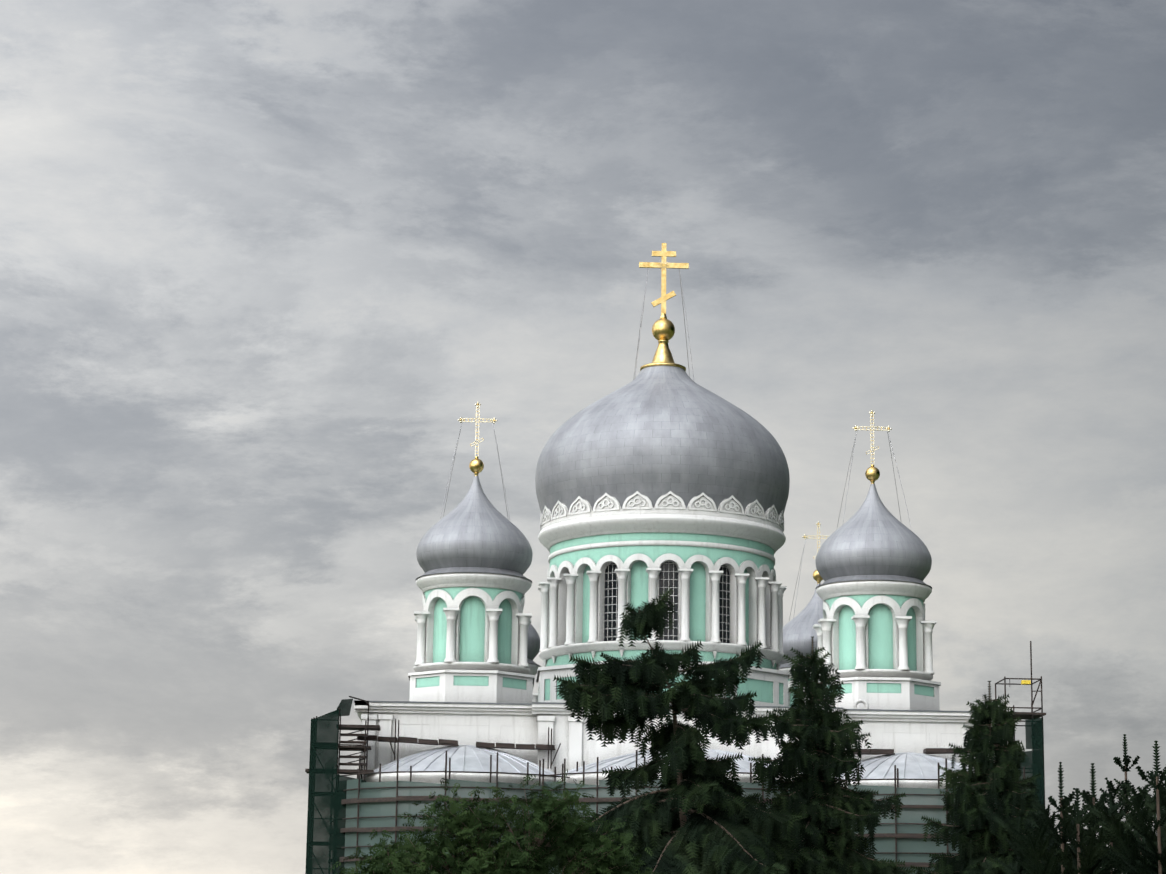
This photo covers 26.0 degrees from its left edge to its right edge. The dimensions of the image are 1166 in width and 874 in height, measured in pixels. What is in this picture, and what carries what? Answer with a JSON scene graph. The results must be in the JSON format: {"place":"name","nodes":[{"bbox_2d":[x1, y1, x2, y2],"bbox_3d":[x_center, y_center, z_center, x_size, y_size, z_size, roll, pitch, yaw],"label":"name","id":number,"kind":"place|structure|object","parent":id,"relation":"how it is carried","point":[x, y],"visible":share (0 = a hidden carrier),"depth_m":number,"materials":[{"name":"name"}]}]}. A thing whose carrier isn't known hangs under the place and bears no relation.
{"place":"outdoors","nodes":[
{"label":"outdoors","id":0,"kind":"place"},
{"bbox_2d":[0,0,1165,873],"label":"sky","id":1,"kind":"structure","parent":0,"point":[263,262],"materials":[{"name":"grey"}]},
{"label":"ground","id":2,"kind":"structure","parent":0,"visible":0},
{"bbox_2d":[329,829,445,873],"bbox_3d":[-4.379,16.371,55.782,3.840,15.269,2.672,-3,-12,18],"label":"leafy tree","id":3,"kind":"object","parent":2,"relation":"on","point":[396,865],"visible":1,"depth_m":56.94,"materials":[{"name":"green leaves"},{"name":"bark"}]},
{"bbox_2d":[365,745,553,785],"bbox_3d":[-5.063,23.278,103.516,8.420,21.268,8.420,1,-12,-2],"label":"dome roof","id":4,"kind":"structure","parent":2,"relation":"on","point":[468,758],"depth_m":102.54,"materials":[{"name":"white paint"}]},
{"bbox_2d":[360,769,662,873],"bbox_3d":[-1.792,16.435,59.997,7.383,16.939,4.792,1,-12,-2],"label":"ash tree","id":5,"kind":"object","parent":2,"relation":"on","point":[466,823],"visible":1,"depth_m":60.80,"materials":[{"name":"green leaves"},{"name":"bark"}]},
{"bbox_2d":[305,641,1045,873],"bbox_3d":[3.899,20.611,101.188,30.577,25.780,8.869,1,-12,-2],"label":"scaffolding","id":6,"kind":"object","parent":2,"relation":"on","point":[346,815],"visible":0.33,"depth_m":101.30,"materials":[{"name":"metal"}]},
{"bbox_2d":[556,749,799,784],"bbox_3d":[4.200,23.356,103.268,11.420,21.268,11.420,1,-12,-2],"label":"dome roof","id":7,"kind":"structure","parent":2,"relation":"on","point":[623,761],"depth_m":101.90,"materials":[{"name":"white paint"}]},
{"bbox_2d":[541,587,827,873],"bbox_3d":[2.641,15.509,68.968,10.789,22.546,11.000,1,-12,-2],"label":"spruce","id":8,"kind":"object","parent":2,"relation":"on","point":[723,830],"visible":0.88,"depth_m":69.03,"materials":[{"name":"green plant"}]},
{"bbox_2d":[354,699,1016,779],"bbox_3d":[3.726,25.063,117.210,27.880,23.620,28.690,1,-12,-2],"label":"cathedral","id":9,"kind":"structure","parent":2,"relation":"on","point":[473,723],"depth_m":105.77,"materials":[{"name":"white paint"}]},
{"bbox_2d":[408,572,534,702],"bbox_3d":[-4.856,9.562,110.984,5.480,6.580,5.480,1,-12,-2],"label":"drum","id":10,"kind":"object","parent":9,"relation":"on","point":[472,636],"visible":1,"depth_m":109.32,"materials":[{"name":"white paint"}]},
{"bbox_2d":[416,476,532,582],"bbox_3d":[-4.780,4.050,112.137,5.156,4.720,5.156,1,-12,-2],"label":"dome","id":11,"kind":"structure","parent":10,"relation":"on","point":[474,530],"depth_m":110.10,"materials":[{"name":"metal"}]},
{"bbox_2d":[440,402,509,519],"bbox_3d":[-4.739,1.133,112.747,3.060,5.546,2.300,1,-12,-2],"label":"cross","id":12,"kind":"object","parent":11,"relation":"on","point":[476,465],"visible":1,"depth_m":112.89,"materials":[{"name":"gold metal"}]},
{"bbox_2d":[527,662,538,701],"bbox_3d":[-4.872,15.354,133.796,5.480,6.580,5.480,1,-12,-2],"label":"drum","id":13,"kind":"object","parent":9,"relation":"on","point":[533,667],"visible":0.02,"depth_m":133.21,"materials":[{"name":"white paint"}]},
{"bbox_2d":[527,623,540,666],"bbox_3d":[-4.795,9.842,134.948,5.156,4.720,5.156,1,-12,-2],"label":"dome","id":14,"kind":"structure","parent":13,"relation":"on","point":[533,647],"depth_m":133.61,"materials":[{"name":"metal"}]},
{"bbox_2d":[536,491,789,705],"bbox_3d":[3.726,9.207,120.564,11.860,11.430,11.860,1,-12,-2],"label":"dome drum","id":15,"kind":"object","parent":9,"relation":"on","point":[707,562],"visible":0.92,"depth_m":116.48,"materials":[{"name":"white paint"}]},
{"bbox_2d":[535,365,789,515],"bbox_3d":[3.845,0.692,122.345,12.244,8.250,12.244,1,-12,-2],"label":"onion dome","id":16,"kind":"structure","parent":15,"relation":"on","point":[653,434],"depth_m":117.42,"materials":[{"name":"grey metal"}]},
{"bbox_2d":[633,243,693,380],"bbox_3d":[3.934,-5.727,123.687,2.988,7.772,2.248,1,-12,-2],"label":"cross","id":17,"kind":"object","parent":16,"relation":"on","point":[663,329],"visible":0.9,"depth_m":123.58,"materials":[{"name":"gold metal"}]},
{"bbox_2d":[776,667,808,706],"bbox_3d":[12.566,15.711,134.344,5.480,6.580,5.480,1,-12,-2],"label":"drum","id":18,"kind":"object","parent":9,"relation":"on","point":[790,697],"visible":0.08,"depth_m":133.51,"materials":[{"name":"white paint"}]},
{"bbox_2d":[779,584,822,667],"bbox_3d":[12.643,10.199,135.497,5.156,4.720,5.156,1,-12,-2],"label":"dome","id":19,"kind":"structure","parent":18,"relation":"on","point":[799,631],"depth_m":133.72,"materials":[{"name":"metal"}]},
{"bbox_2d":[789,521,828,619],"bbox_3d":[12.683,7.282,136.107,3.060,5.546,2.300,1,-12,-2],"label":"cross","id":20,"kind":"object","parent":19,"relation":"on","point":[817,577],"visible":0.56,"depth_m":136.41,"materials":[{"name":"gold metal"}]},
{"bbox_2d":[813,580,940,709],"bbox_3d":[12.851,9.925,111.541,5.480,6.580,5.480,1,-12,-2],"label":"drum","id":21,"kind":"object","parent":9,"relation":"on","point":[874,638],"visible":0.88,"depth_m":109.89,"materials":[{"name":"white paint"}]},
{"bbox_2d":[815,484,931,588],"bbox_3d":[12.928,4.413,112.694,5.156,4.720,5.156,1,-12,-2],"label":"dome","id":22,"kind":"structure","parent":21,"relation":"on","point":[872,538],"depth_m":110.66,"materials":[{"name":"metal"}]},
{"bbox_2d":[837,410,910,526],"bbox_3d":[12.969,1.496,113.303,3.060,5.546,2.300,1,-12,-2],"label":"cross","id":23,"kind":"object","parent":22,"relation":"on","point":[872,473],"visible":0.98,"depth_m":113.49,"materials":[{"name":"gold metal"}]},
{"bbox_2d":[748,636,915,873],"bbox_3d":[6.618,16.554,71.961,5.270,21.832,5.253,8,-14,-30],"label":"spruce","id":24,"kind":"object","parent":2,"relation":"on","point":[833,810],"visible":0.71,"depth_m":72.61,"materials":[{"name":"green plant"}]},
{"bbox_2d":[837,752,973,788],"bbox_3d":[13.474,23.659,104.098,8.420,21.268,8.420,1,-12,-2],"label":"dome roof","id":25,"kind":"structure","parent":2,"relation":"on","point":[911,765],"depth_m":103.06,"materials":[{"name":"white paint"}]},
{"bbox_2d":[911,681,1085,873],"bbox_3d":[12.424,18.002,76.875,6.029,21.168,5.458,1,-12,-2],"label":"spruce","id":26,"kind":"object","parent":2,"relation":"on","point":[979,834],"visible":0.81,"depth_m":77.81,"materials":[{"name":"green plant"}]},
{"bbox_2d":[983,800,1070,873],"bbox_3d":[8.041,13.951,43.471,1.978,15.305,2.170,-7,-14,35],"label":"young spruce","id":27,"kind":"object","parent":2,"relation":"on","point":[1009,867],"visible":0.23,"depth_m":44.74,"materials":[{"name":"green plant"}]},
{"bbox_2d":[973,762,1141,873],"bbox_3d":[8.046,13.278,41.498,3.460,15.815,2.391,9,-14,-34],"label":"young spruce","id":28,"kind":"object","parent":2,"relation":"on","point":[1031,847],"visible":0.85,"depth_m":42.43,"materials":[{"name":"green plant"}]},
{"bbox_2d":[1052,788,1132,873],"bbox_3d":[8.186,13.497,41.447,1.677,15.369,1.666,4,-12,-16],"label":"young spruce","id":29,"kind":"object","parent":2,"relation":"on","point":[1078,843],"visible":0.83,"depth_m":42.62,"materials":[{"name":"green plant"}]},
{"bbox_2d":[1031,763,1156,873],"bbox_3d":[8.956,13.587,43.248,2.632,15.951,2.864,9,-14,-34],"label":"young spruce","id":30,"kind":"object","parent":2,"relation":"on","point":[1086,800],"visible":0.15,"depth_m":44.61,"materials":[{"name":"green plant"}]},
{"bbox_2d":[1067,794,1139,873],"bbox_3d":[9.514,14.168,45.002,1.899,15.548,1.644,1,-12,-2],"label":"young spruce","id":31,"kind":"object","parent":2,"relation":"on","point":[1111,843],"visible":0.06,"depth_m":46.45,"materials":[{"name":"green plant"}]},
{"bbox_2d":[1049,734,1165,873],"bbox_3d":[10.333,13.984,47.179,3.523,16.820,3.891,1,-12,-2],"label":"young spruce","id":32,"kind":"object","parent":2,"relation":"on","point":[1125,768],"visible":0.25,"depth_m":48.46,"materials":[{"name":"green plant"}]},
{"bbox_2d":[1059,741,1165,873],"bbox_3d":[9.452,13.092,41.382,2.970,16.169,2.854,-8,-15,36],"label":"young spruce","id":33,"kind":"object","parent":2,"relation":"on","point":[1127,835],"visible":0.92,"depth_m":42.37,"materials":[{"name":"green plant"}]},
{"bbox_2d":[1071,767,1165,873],"bbox_3d":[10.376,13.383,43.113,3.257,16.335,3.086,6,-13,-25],"label":"young spruce","id":34,"kind":"object","parent":2,"relation":"on","point":[1162,803],"visible":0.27,"depth_m":44.17,"materials":[{"name":"green plant"}]},
{"bbox_2d":[1117,810,1146,872],"bbox_3d":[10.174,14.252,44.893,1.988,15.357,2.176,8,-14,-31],"label":"young spruce","id":35,"kind":"object","parent":2,"relation":"on","point":[1137,849],"visible":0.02,"depth_m":46.12,"materials":[{"name":"green plant"}]},
{"bbox_2d":[1123,811,1164,873],"bbox_3d":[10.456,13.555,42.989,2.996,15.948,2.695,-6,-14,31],"label":"young spruce","id":36,"kind":"object","parent":2,"relation":"on","point":[1147,866],"visible":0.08,"depth_m":43.73,"materials":[{"name":"green plant"}]}
]}

